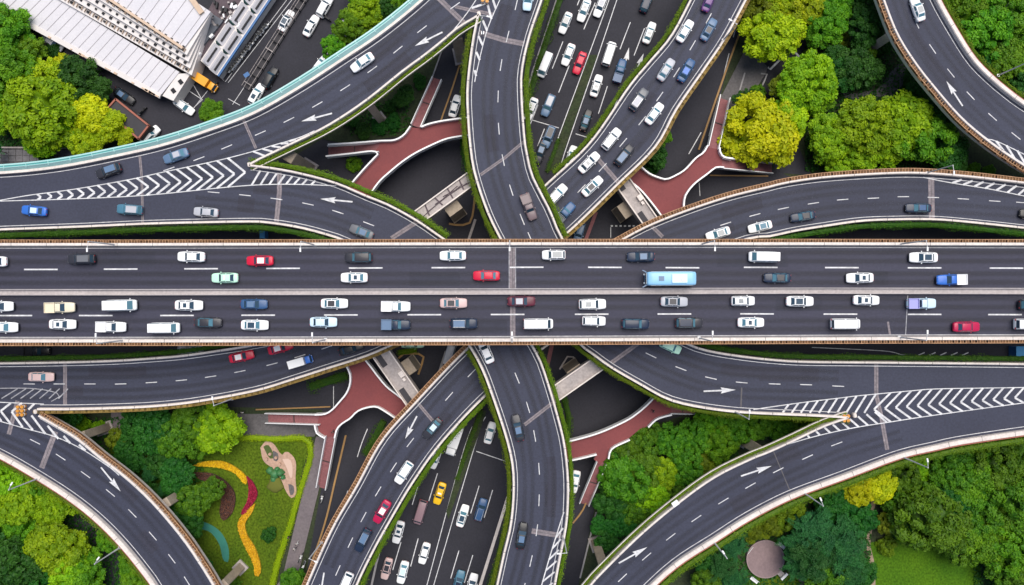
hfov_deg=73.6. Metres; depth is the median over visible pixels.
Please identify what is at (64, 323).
sedan
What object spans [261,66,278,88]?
suv
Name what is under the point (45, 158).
shrub
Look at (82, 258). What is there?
suv
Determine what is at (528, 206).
pickup truck
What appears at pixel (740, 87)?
kerb
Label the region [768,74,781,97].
broadleaf tree
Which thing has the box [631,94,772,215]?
footbridge
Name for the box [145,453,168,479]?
broadleaf tree
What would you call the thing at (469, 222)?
kerb
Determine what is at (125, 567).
broadleaf tree
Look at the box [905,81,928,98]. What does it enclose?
broadleaf tree
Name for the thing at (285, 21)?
sedan
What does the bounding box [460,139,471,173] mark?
hedge
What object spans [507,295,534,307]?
sedan
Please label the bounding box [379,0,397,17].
broadleaf tree
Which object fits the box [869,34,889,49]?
concrete pier
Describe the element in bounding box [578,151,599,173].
sedan
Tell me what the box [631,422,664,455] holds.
broadleaf tree
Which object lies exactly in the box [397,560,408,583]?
sedan
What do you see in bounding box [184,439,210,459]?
broadleaf tree
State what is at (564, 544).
street lamp
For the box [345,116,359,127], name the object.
shrub
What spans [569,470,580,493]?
sedan
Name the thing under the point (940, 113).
broadleaf tree
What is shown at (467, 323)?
suv
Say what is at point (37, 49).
broadleaf tree
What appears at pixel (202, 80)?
box truck
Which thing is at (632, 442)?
broadleaf tree
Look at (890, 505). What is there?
broadleaf tree
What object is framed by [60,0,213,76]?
tower building
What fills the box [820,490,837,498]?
broadleaf tree
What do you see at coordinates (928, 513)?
broadleaf tree
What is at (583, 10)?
sedan
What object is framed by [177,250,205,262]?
sedan
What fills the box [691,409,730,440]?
broadleaf tree
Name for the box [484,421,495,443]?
sedan
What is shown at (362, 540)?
suv
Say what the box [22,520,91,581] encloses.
broadleaf tree
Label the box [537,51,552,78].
van
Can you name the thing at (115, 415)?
pavement
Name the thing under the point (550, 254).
hatchback
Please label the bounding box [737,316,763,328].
sedan
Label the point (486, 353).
sedan
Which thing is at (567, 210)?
pickup truck
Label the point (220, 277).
sedan
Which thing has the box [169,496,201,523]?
broadleaf tree
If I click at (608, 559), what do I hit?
hedge
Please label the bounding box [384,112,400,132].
shrub
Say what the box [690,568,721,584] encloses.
broadleaf tree
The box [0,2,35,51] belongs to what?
broadleaf tree
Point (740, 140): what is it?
broadleaf tree
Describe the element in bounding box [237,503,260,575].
flower bed
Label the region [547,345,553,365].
kerb
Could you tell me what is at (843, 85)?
broadleaf tree
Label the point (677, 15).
hedge
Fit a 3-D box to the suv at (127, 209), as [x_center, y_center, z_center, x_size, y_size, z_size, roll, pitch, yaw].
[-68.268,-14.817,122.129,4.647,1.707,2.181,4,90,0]
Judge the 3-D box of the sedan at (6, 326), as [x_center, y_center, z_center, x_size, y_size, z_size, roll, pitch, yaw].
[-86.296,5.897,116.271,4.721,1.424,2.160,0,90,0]
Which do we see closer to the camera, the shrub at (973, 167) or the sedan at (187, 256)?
the sedan at (187, 256)
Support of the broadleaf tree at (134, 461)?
on the lawn at (272, 509)
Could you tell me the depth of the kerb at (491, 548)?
136.79 m
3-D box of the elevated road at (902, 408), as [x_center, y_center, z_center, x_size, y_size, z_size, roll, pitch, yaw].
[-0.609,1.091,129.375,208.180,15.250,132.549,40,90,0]
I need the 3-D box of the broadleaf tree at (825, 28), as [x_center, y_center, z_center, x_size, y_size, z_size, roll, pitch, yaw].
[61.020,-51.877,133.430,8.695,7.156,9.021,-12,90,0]
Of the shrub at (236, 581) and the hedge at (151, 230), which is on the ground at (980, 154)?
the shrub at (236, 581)
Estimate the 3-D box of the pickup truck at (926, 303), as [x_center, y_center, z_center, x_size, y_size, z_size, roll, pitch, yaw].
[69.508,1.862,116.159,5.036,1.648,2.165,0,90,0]
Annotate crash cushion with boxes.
[16,405,26,416]
[481,0,488,4]
[842,414,849,421]
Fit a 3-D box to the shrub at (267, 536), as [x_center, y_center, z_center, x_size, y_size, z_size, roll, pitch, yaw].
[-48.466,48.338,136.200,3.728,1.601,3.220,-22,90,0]
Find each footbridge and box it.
[264,360,405,490]
[325,76,467,196]
[565,394,695,506]
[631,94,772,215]
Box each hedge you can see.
[0,223,335,239]
[0,346,229,361]
[0,460,148,584]
[238,434,313,584]
[248,157,450,238]
[251,18,482,169]
[306,370,348,393]
[358,393,491,584]
[361,419,386,456]
[396,347,418,355]
[454,410,482,480]
[458,27,498,238]
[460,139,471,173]
[465,348,511,584]
[486,483,512,584]
[522,0,569,237]
[523,0,562,114]
[535,345,575,584]
[545,136,561,172]
[552,0,686,174]
[561,396,573,439]
[572,345,849,424]
[582,412,846,584]
[659,437,1023,584]
[695,344,1023,361]
[770,221,1023,238]
[942,0,1023,98]
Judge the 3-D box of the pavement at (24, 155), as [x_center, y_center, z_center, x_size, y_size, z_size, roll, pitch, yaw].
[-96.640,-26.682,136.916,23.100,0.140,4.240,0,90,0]
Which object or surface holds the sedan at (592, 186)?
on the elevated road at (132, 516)
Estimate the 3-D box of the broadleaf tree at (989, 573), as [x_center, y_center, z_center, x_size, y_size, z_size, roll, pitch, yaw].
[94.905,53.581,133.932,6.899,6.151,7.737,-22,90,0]
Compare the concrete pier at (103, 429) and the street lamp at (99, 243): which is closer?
the street lamp at (99, 243)
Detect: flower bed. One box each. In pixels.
[192,460,246,483]
[195,472,235,520]
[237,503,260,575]
[240,476,257,514]
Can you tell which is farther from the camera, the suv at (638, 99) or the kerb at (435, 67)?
the kerb at (435, 67)
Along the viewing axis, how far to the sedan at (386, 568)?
136.03 m
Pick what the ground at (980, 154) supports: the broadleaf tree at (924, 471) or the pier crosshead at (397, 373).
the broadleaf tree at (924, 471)
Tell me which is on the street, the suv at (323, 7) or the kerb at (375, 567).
the suv at (323, 7)
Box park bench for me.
[780,572,787,580]
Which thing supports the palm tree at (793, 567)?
on the ground at (980, 154)
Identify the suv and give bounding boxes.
[68,252,95,264]
[96,162,121,178]
[117,203,142,215]
[139,125,160,141]
[248,83,265,103]
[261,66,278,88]
[316,0,333,18]
[340,571,353,584]
[345,251,371,263]
[354,527,371,552]
[394,460,413,484]
[450,317,477,329]
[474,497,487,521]
[541,94,555,116]
[542,125,555,148]
[546,183,567,203]
[579,299,605,310]
[601,127,621,150]
[613,144,634,166]
[622,318,648,330]
[628,88,648,111]
[639,0,651,13]
[675,317,701,327]
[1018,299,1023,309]
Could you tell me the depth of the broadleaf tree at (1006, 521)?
131.00 m
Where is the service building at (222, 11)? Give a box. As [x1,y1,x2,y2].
[199,0,240,63]
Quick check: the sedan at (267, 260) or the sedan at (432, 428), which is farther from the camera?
the sedan at (432, 428)
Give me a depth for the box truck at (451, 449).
134.37 m
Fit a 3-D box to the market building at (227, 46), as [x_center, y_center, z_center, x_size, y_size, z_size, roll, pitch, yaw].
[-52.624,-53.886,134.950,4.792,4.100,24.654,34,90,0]
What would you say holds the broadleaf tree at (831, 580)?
on the ground at (980, 154)
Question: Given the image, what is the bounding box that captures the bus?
[642,270,695,287]
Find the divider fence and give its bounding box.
[242,0,307,90]
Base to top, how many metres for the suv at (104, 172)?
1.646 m
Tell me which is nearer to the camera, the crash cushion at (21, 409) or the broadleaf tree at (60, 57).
the crash cushion at (21, 409)
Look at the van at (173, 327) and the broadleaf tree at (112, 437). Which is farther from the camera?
the broadleaf tree at (112, 437)
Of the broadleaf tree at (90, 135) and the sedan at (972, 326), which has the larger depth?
the broadleaf tree at (90, 135)
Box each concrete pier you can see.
[82,420,113,437]
[163,493,185,506]
[221,559,248,584]
[281,152,318,174]
[368,105,385,122]
[452,35,468,65]
[588,535,604,563]
[740,440,760,450]
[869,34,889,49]
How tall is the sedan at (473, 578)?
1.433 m
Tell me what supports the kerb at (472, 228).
on the road at (600, 400)
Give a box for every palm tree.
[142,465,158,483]
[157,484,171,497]
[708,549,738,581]
[721,534,748,564]
[721,567,749,584]
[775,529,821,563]
[779,550,806,580]
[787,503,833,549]
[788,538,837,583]
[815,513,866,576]
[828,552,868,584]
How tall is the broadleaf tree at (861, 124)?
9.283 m
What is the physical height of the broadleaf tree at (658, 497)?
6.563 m
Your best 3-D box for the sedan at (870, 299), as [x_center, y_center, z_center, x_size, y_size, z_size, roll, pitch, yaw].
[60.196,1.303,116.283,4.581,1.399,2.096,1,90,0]
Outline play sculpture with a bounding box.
[265,452,285,492]
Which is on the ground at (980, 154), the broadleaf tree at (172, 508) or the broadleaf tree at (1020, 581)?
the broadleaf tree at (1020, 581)
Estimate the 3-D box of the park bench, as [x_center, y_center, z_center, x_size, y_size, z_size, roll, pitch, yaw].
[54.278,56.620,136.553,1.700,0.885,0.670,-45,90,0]
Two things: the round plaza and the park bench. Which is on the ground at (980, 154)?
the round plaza
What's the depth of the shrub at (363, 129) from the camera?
135.75 m
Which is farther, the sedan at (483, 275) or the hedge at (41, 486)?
the hedge at (41, 486)
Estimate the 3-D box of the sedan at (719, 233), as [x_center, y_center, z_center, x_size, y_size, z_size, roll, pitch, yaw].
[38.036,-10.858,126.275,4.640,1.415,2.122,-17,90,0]
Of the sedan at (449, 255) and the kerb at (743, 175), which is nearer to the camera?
the sedan at (449, 255)
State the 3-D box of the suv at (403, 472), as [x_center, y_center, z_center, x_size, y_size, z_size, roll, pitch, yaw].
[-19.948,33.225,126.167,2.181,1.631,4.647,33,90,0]
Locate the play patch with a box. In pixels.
[260,441,296,497]
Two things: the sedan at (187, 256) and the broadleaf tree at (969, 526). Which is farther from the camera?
the broadleaf tree at (969, 526)
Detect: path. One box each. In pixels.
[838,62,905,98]
[866,501,875,584]
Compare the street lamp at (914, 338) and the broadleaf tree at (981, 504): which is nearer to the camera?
the street lamp at (914, 338)
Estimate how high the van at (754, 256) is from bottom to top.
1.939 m
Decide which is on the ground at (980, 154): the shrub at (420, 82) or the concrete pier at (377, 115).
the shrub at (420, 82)
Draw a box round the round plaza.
[746,539,784,577]
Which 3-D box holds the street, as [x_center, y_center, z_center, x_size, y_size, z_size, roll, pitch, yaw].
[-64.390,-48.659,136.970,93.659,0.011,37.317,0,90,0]
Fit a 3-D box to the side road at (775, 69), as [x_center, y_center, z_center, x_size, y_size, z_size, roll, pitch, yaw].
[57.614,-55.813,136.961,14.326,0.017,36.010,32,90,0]
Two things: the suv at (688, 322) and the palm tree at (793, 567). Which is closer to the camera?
the suv at (688, 322)
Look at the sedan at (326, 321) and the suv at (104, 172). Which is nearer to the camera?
the sedan at (326, 321)
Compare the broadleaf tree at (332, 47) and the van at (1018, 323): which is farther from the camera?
the broadleaf tree at (332, 47)
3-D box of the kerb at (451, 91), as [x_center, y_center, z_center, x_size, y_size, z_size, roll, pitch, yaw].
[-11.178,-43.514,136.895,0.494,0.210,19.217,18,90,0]
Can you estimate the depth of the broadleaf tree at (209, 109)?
132.63 m
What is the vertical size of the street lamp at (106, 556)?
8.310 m
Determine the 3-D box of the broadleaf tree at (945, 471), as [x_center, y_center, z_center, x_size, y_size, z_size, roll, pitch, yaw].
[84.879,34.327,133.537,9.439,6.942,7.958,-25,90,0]
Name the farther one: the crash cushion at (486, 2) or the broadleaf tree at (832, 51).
the broadleaf tree at (832, 51)
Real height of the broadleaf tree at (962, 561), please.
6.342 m
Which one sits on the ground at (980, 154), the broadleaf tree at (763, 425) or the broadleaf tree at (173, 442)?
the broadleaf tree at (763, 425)
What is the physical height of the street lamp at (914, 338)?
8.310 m
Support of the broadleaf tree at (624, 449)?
on the ground at (980, 154)
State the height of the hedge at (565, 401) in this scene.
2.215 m
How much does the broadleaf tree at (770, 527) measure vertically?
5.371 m
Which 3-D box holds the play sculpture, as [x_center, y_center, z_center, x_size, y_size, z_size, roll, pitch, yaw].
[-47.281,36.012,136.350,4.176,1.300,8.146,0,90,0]
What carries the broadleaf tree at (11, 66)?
on the ground at (980, 154)
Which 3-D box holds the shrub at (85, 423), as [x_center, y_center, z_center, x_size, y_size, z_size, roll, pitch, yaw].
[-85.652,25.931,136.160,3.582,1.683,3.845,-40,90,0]
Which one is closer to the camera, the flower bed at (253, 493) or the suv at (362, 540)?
the suv at (362, 540)
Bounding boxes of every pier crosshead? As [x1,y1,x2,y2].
[373,350,420,404]
[409,168,476,223]
[550,356,607,402]
[611,178,656,223]
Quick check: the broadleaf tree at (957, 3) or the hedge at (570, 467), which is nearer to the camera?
the hedge at (570, 467)
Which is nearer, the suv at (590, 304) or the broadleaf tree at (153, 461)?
the suv at (590, 304)
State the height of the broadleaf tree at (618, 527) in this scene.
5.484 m
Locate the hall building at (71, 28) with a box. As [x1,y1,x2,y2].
[0,0,195,102]
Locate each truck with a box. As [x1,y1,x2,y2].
[23,346,50,355]
[44,301,75,313]
[95,321,126,332]
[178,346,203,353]
[191,72,218,92]
[287,354,313,368]
[381,300,410,312]
[381,319,410,330]
[444,425,463,455]
[520,192,536,220]
[555,202,575,222]
[612,59,626,83]
[906,297,935,309]
[935,273,967,285]
[1009,346,1023,355]
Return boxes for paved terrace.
[0,147,72,161]
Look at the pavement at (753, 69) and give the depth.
136.85 m
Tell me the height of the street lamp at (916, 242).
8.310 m
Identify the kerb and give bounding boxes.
[256,406,330,409]
[308,435,346,568]
[371,534,383,584]
[398,353,424,374]
[411,52,441,126]
[440,39,466,119]
[449,197,475,225]
[468,219,475,238]
[479,489,511,584]
[523,0,556,102]
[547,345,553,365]
[559,356,573,368]
[573,503,586,523]
[579,512,596,577]
[584,212,597,238]
[698,33,740,149]
[710,175,767,176]
[721,73,745,149]
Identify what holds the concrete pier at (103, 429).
on the ground at (980, 154)
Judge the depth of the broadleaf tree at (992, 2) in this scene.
131.42 m
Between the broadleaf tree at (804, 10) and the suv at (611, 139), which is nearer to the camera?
the suv at (611, 139)
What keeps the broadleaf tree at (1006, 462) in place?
on the ground at (980, 154)
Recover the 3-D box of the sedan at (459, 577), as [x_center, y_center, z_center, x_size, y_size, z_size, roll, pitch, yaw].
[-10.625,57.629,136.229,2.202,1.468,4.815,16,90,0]
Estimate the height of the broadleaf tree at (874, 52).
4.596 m
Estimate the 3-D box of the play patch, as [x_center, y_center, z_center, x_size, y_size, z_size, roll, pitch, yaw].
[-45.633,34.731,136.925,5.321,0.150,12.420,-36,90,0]
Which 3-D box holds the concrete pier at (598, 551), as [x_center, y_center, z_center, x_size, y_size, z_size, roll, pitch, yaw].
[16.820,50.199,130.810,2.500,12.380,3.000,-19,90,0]
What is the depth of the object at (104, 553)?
136.97 m
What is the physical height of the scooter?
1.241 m
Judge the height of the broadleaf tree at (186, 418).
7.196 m
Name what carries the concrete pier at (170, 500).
on the lawn at (272, 509)
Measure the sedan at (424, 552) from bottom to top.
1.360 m
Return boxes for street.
[62,0,359,137]
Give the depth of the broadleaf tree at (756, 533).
132.64 m
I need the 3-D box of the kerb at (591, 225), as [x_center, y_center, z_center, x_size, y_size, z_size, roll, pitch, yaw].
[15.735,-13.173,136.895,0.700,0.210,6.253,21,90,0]
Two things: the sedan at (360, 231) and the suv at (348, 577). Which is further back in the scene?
the suv at (348, 577)
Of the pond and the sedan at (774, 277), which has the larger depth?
the pond
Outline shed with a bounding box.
[109,98,154,139]
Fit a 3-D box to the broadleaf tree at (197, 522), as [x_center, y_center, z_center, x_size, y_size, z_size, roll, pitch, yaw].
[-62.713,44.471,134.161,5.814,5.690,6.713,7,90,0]
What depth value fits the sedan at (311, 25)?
136.03 m
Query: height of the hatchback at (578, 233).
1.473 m
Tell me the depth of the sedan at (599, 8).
136.05 m
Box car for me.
[260,231,267,238]
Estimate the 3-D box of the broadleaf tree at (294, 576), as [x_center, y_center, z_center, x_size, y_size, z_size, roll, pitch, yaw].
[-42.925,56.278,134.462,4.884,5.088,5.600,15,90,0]
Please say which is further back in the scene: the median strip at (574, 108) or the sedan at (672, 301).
the median strip at (574, 108)
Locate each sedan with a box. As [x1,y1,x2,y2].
[0,256,7,266]
[0,300,14,312]
[0,321,18,333]
[21,204,47,216]
[28,371,54,382]
[43,35,64,51]
[49,318,76,330]
[113,87,135,104]
[163,148,189,163]
[173,100,195,115]
[175,299,203,311]
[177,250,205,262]
[193,206,218,217]
[194,316,221,328]
[212,272,238,283]
[228,350,254,362]
[240,298,267,309]
[241,319,268,330]
[246,254,273,266]
[267,346,293,354]
[278,10,294,31]
[303,14,319,37]
[310,316,337,327]
[313,56,324,67]
[320,297,347,309]
[338,345,364,355]
[341,271,367,283]
[349,224,373,238]
[350,52,374,72]
[373,499,391,523]
[381,557,392,579]
[392,520,404,543]
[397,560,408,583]
[401,345,423,347]
[418,542,430,564]
[422,417,442,439]
[430,447,440,468]
[433,482,446,504]
[440,249,465,261]
[440,297,466,308]
[448,94,460,117]
[453,569,464,584]
[456,504,468,527]
[467,572,477,584]
[473,269,499,281]
[478,345,493,363]
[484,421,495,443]
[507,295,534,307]
[511,414,524,440]
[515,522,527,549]
[522,0,533,11]
[524,97,537,120]
[535,140,546,163]
[558,11,572,34]
[561,43,575,66]
[565,145,576,165]
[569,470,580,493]
[572,51,586,74]
[577,0,590,22]
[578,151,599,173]
[579,109,592,131]
[581,176,602,196]
[590,74,602,97]
[593,0,606,17]
[626,250,654,262]
[642,22,655,44]
[644,102,663,124]
[656,58,674,81]
[660,296,687,307]
[676,19,693,42]
[677,58,694,82]
[700,18,716,41]
[701,0,713,12]
[705,226,730,238]
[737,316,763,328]
[747,220,772,232]
[763,272,790,283]
[786,295,813,307]
[789,211,815,222]
[845,272,873,283]
[852,294,878,305]
[905,202,931,213]
[908,0,925,21]
[908,251,937,263]
[952,321,979,332]
[1018,209,1023,218]
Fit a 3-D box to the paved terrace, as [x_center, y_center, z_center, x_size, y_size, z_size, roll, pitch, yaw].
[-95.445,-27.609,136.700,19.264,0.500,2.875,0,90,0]
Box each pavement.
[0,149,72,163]
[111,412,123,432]
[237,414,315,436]
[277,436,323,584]
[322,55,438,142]
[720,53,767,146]
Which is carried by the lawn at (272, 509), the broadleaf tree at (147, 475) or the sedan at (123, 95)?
the broadleaf tree at (147, 475)
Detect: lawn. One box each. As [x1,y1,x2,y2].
[108,437,311,584]
[745,573,798,584]
[869,539,980,584]
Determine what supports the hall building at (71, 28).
on the street
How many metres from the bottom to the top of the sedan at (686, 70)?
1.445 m
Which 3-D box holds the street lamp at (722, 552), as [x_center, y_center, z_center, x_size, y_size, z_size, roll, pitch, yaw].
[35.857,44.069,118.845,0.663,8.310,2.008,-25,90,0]
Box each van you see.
[102,298,137,311]
[147,321,180,333]
[412,499,427,524]
[442,345,456,363]
[523,317,552,329]
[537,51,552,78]
[601,41,616,66]
[748,250,779,262]
[830,317,859,329]
[1013,319,1023,329]
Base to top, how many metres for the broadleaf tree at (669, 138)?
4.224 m
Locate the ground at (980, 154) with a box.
[0,2,1023,584]
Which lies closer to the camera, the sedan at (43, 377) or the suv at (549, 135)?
the sedan at (43, 377)
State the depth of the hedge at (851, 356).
122.69 m
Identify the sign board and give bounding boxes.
[671,499,679,506]
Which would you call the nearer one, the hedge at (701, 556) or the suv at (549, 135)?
the hedge at (701, 556)
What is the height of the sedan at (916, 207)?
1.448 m
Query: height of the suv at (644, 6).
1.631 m
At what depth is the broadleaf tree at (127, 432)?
131.38 m
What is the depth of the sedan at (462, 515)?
136.02 m
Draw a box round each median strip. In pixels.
[446,410,485,518]
[550,55,596,169]
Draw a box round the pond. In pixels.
[202,522,228,561]
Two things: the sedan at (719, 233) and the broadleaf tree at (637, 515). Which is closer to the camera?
the sedan at (719, 233)
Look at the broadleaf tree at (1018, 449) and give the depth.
131.32 m
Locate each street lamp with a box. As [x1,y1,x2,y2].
[8,478,36,490]
[86,241,114,251]
[94,546,119,564]
[95,333,122,343]
[211,396,231,405]
[299,241,314,251]
[309,541,322,562]
[311,332,327,342]
[480,15,490,34]
[557,535,566,553]
[697,331,713,341]
[701,240,715,250]
[714,542,727,558]
[721,19,736,40]
[805,493,823,506]
[897,330,927,340]
[900,240,927,250]
[903,457,928,467]
[928,165,954,174]
[996,64,1023,76]
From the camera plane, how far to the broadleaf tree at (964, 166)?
132.99 m
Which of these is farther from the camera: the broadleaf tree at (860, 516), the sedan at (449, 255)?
the broadleaf tree at (860, 516)
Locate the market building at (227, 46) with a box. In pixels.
[201,0,275,78]
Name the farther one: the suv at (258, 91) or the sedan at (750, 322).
the suv at (258, 91)
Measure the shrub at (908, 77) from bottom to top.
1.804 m
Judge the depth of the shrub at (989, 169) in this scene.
136.08 m
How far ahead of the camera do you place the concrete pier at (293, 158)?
127.56 m
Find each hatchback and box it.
[542,249,565,260]
[573,223,585,238]
[582,315,605,326]
[659,344,681,353]
[731,295,754,306]
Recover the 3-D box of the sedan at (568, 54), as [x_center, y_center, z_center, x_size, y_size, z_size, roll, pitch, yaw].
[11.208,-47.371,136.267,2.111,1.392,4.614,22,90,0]
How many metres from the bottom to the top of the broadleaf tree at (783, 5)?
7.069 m
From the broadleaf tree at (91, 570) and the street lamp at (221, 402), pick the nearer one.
the street lamp at (221, 402)
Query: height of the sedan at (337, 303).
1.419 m
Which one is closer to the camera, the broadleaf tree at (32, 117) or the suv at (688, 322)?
the suv at (688, 322)
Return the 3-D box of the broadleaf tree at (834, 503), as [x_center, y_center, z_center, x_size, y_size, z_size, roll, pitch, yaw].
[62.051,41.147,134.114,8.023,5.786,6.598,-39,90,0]
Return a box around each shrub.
[36,155,53,160]
[46,43,59,57]
[74,415,91,431]
[90,420,104,428]
[230,578,242,584]
[260,526,276,543]
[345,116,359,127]
[345,156,362,172]
[356,121,370,140]
[371,118,385,135]
[383,99,396,112]
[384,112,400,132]
[413,72,425,90]
[644,159,658,173]
[750,84,766,97]
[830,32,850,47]
[875,534,897,557]
[877,41,891,54]
[903,70,915,87]
[966,162,981,172]
[982,164,995,173]
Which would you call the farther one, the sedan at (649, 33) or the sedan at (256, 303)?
the sedan at (649, 33)
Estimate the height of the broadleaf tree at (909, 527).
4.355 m
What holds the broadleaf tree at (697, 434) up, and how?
on the ground at (980, 154)
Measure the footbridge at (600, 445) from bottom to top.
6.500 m
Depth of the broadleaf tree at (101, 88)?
132.27 m
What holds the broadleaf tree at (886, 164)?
on the ground at (980, 154)
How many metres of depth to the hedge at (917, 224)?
126.69 m
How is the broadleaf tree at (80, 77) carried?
on the ground at (980, 154)
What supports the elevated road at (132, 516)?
on the ground at (980, 154)
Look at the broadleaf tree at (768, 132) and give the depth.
129.80 m
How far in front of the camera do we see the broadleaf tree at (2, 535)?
130.97 m
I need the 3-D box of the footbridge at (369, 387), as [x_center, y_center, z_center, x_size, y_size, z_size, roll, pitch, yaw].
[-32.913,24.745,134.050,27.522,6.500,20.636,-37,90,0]
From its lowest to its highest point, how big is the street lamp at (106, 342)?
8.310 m
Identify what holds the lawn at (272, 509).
on the ground at (980, 154)
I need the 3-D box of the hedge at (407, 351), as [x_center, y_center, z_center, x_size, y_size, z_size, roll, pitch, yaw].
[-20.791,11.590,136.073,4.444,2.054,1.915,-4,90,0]
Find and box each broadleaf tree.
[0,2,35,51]
[0,3,9,27]
[0,44,38,100]
[0,74,77,150]
[0,101,11,135]
[0,463,29,495]
[0,483,39,526]
[0,518,37,543]
[0,527,7,554]
[0,535,45,584]
[15,33,47,64]
[21,56,70,91]
[21,139,61,157]
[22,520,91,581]
[27,568,49,584]
[28,482,46,499]
[34,491,79,524]
[47,555,89,584]
[53,53,65,62]
[56,54,99,100]
[57,118,75,147]
[58,413,83,426]
[63,546,106,584]
[67,125,95,154]
[72,93,108,132]
[83,132,103,150]
[87,76,112,102]
[95,108,126,145]
[96,530,116,553]
[104,427,125,448]
[113,438,134,463]
[116,126,134,145]
[117,555,132,575]
[119,412,144,441]
[119,569,144,584]
[124,452,148,472]
[132,409,171,455]
[140,478,159,493]
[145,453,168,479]
[153,419,194,458]
[158,456,195,494]
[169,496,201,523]
[171,405,216,441]
[174,484,214,516]
[179,513,203,538]
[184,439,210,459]
[192,402,247,454]
[198,98,223,121]
[201,475,226,502]
[279,566,305,584]
[320,34,345,59]
[330,7,367,42]
[347,0,384,30]
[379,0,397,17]
[390,0,406,8]
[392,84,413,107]
[590,513,605,534]
[591,492,627,518]
[593,530,620,552]
[597,451,651,503]
[597,482,608,497]
[603,443,636,470]
[604,513,636,537]
[618,488,650,525]
[626,429,651,453]
[630,451,665,487]
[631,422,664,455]
[635,484,670,515]
[648,145,667,169]
[650,456,677,490]
[655,421,685,457]
[662,131,672,146]
[668,480,685,496]
[669,449,703,485]
[676,417,711,454]
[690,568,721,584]
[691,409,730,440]
[691,453,716,476]
[692,552,714,570]
[703,424,740,465]
[716,91,800,170]
[724,413,759,443]
[731,88,759,103]
[736,9,806,62]
[736,117,753,145]
[739,0,775,35]
[744,522,762,544]
[745,414,771,439]
[758,0,795,13]
[761,515,784,539]
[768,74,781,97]
[768,419,794,440]
[773,11,805,45]
[775,74,814,107]
[775,98,809,138]
[775,503,806,531]
[776,48,838,117]
[787,0,825,25]
[789,416,813,431]
[803,559,849,584]
[805,26,827,48]
[807,0,848,49]
[807,111,853,164]
[813,489,848,522]
[818,89,836,112]
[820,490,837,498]
[822,44,846,60]
[824,0,853,25]
[824,155,852,171]
[825,55,863,92]
[834,48,885,88]
[834,94,893,156]
[843,478,873,507]
[843,499,880,537]
[846,142,881,169]
[848,3,884,49]
[851,0,875,19]
[852,557,877,584]
[864,470,898,504]
[867,47,877,56]
[871,88,935,161]
[876,144,902,168]
[877,511,895,535]
[880,491,909,513]
[886,487,968,552]
[891,464,922,494]
[892,522,916,536]
[897,112,959,165]
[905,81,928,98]
[908,479,941,494]
[914,461,931,480]
[915,97,949,123]
[918,510,973,553]
[928,453,973,490]
[932,128,970,169]
[940,487,972,513]
[944,540,977,567]
[947,0,962,8]
[948,0,988,30]
[952,157,968,170]
[953,462,995,507]
[957,443,992,463]
[959,3,1015,59]
[961,524,1001,567]
[968,507,997,535]
[971,489,1001,512]
[974,0,1008,9]
[974,442,1023,490]
[976,49,993,64]
[979,505,1016,542]
[983,557,1019,584]
[984,479,1023,536]
[985,527,1023,579]
[990,37,1023,79]
[995,0,1023,37]
[1002,436,1023,468]
[1007,68,1023,92]
[1010,569,1023,584]
[1017,34,1023,49]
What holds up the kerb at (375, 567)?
on the road at (600, 400)
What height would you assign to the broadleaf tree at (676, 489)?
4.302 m
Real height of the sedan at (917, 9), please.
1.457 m
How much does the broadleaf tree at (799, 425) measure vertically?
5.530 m
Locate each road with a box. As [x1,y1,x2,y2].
[0,0,749,584]
[0,0,1023,584]
[0,0,1023,584]
[0,239,1023,345]
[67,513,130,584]
[302,0,1023,584]
[741,0,829,95]
[761,78,810,174]
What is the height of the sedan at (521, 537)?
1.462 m
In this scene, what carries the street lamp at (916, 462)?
on the elevated road at (902, 408)
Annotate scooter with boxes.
[138,107,146,114]
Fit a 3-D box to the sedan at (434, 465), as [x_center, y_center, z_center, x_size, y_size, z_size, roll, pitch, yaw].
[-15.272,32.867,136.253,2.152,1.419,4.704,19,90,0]
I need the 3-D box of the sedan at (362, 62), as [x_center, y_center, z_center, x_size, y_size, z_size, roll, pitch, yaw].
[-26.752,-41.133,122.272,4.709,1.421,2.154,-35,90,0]
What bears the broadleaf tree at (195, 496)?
on the lawn at (272, 509)
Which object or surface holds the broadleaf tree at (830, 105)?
on the ground at (980, 154)
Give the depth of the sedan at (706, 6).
126.00 m
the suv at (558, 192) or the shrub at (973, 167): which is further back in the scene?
the shrub at (973, 167)
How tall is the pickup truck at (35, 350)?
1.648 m
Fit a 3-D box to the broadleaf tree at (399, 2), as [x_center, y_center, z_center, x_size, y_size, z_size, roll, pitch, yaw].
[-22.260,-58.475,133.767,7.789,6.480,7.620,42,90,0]
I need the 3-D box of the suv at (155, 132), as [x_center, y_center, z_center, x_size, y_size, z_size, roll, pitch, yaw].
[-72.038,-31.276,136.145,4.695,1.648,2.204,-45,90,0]
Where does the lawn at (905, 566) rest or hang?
on the ground at (980, 154)
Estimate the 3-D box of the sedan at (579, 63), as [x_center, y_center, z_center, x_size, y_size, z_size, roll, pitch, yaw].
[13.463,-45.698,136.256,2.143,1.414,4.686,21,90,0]
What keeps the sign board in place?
on the elevated road at (902, 408)

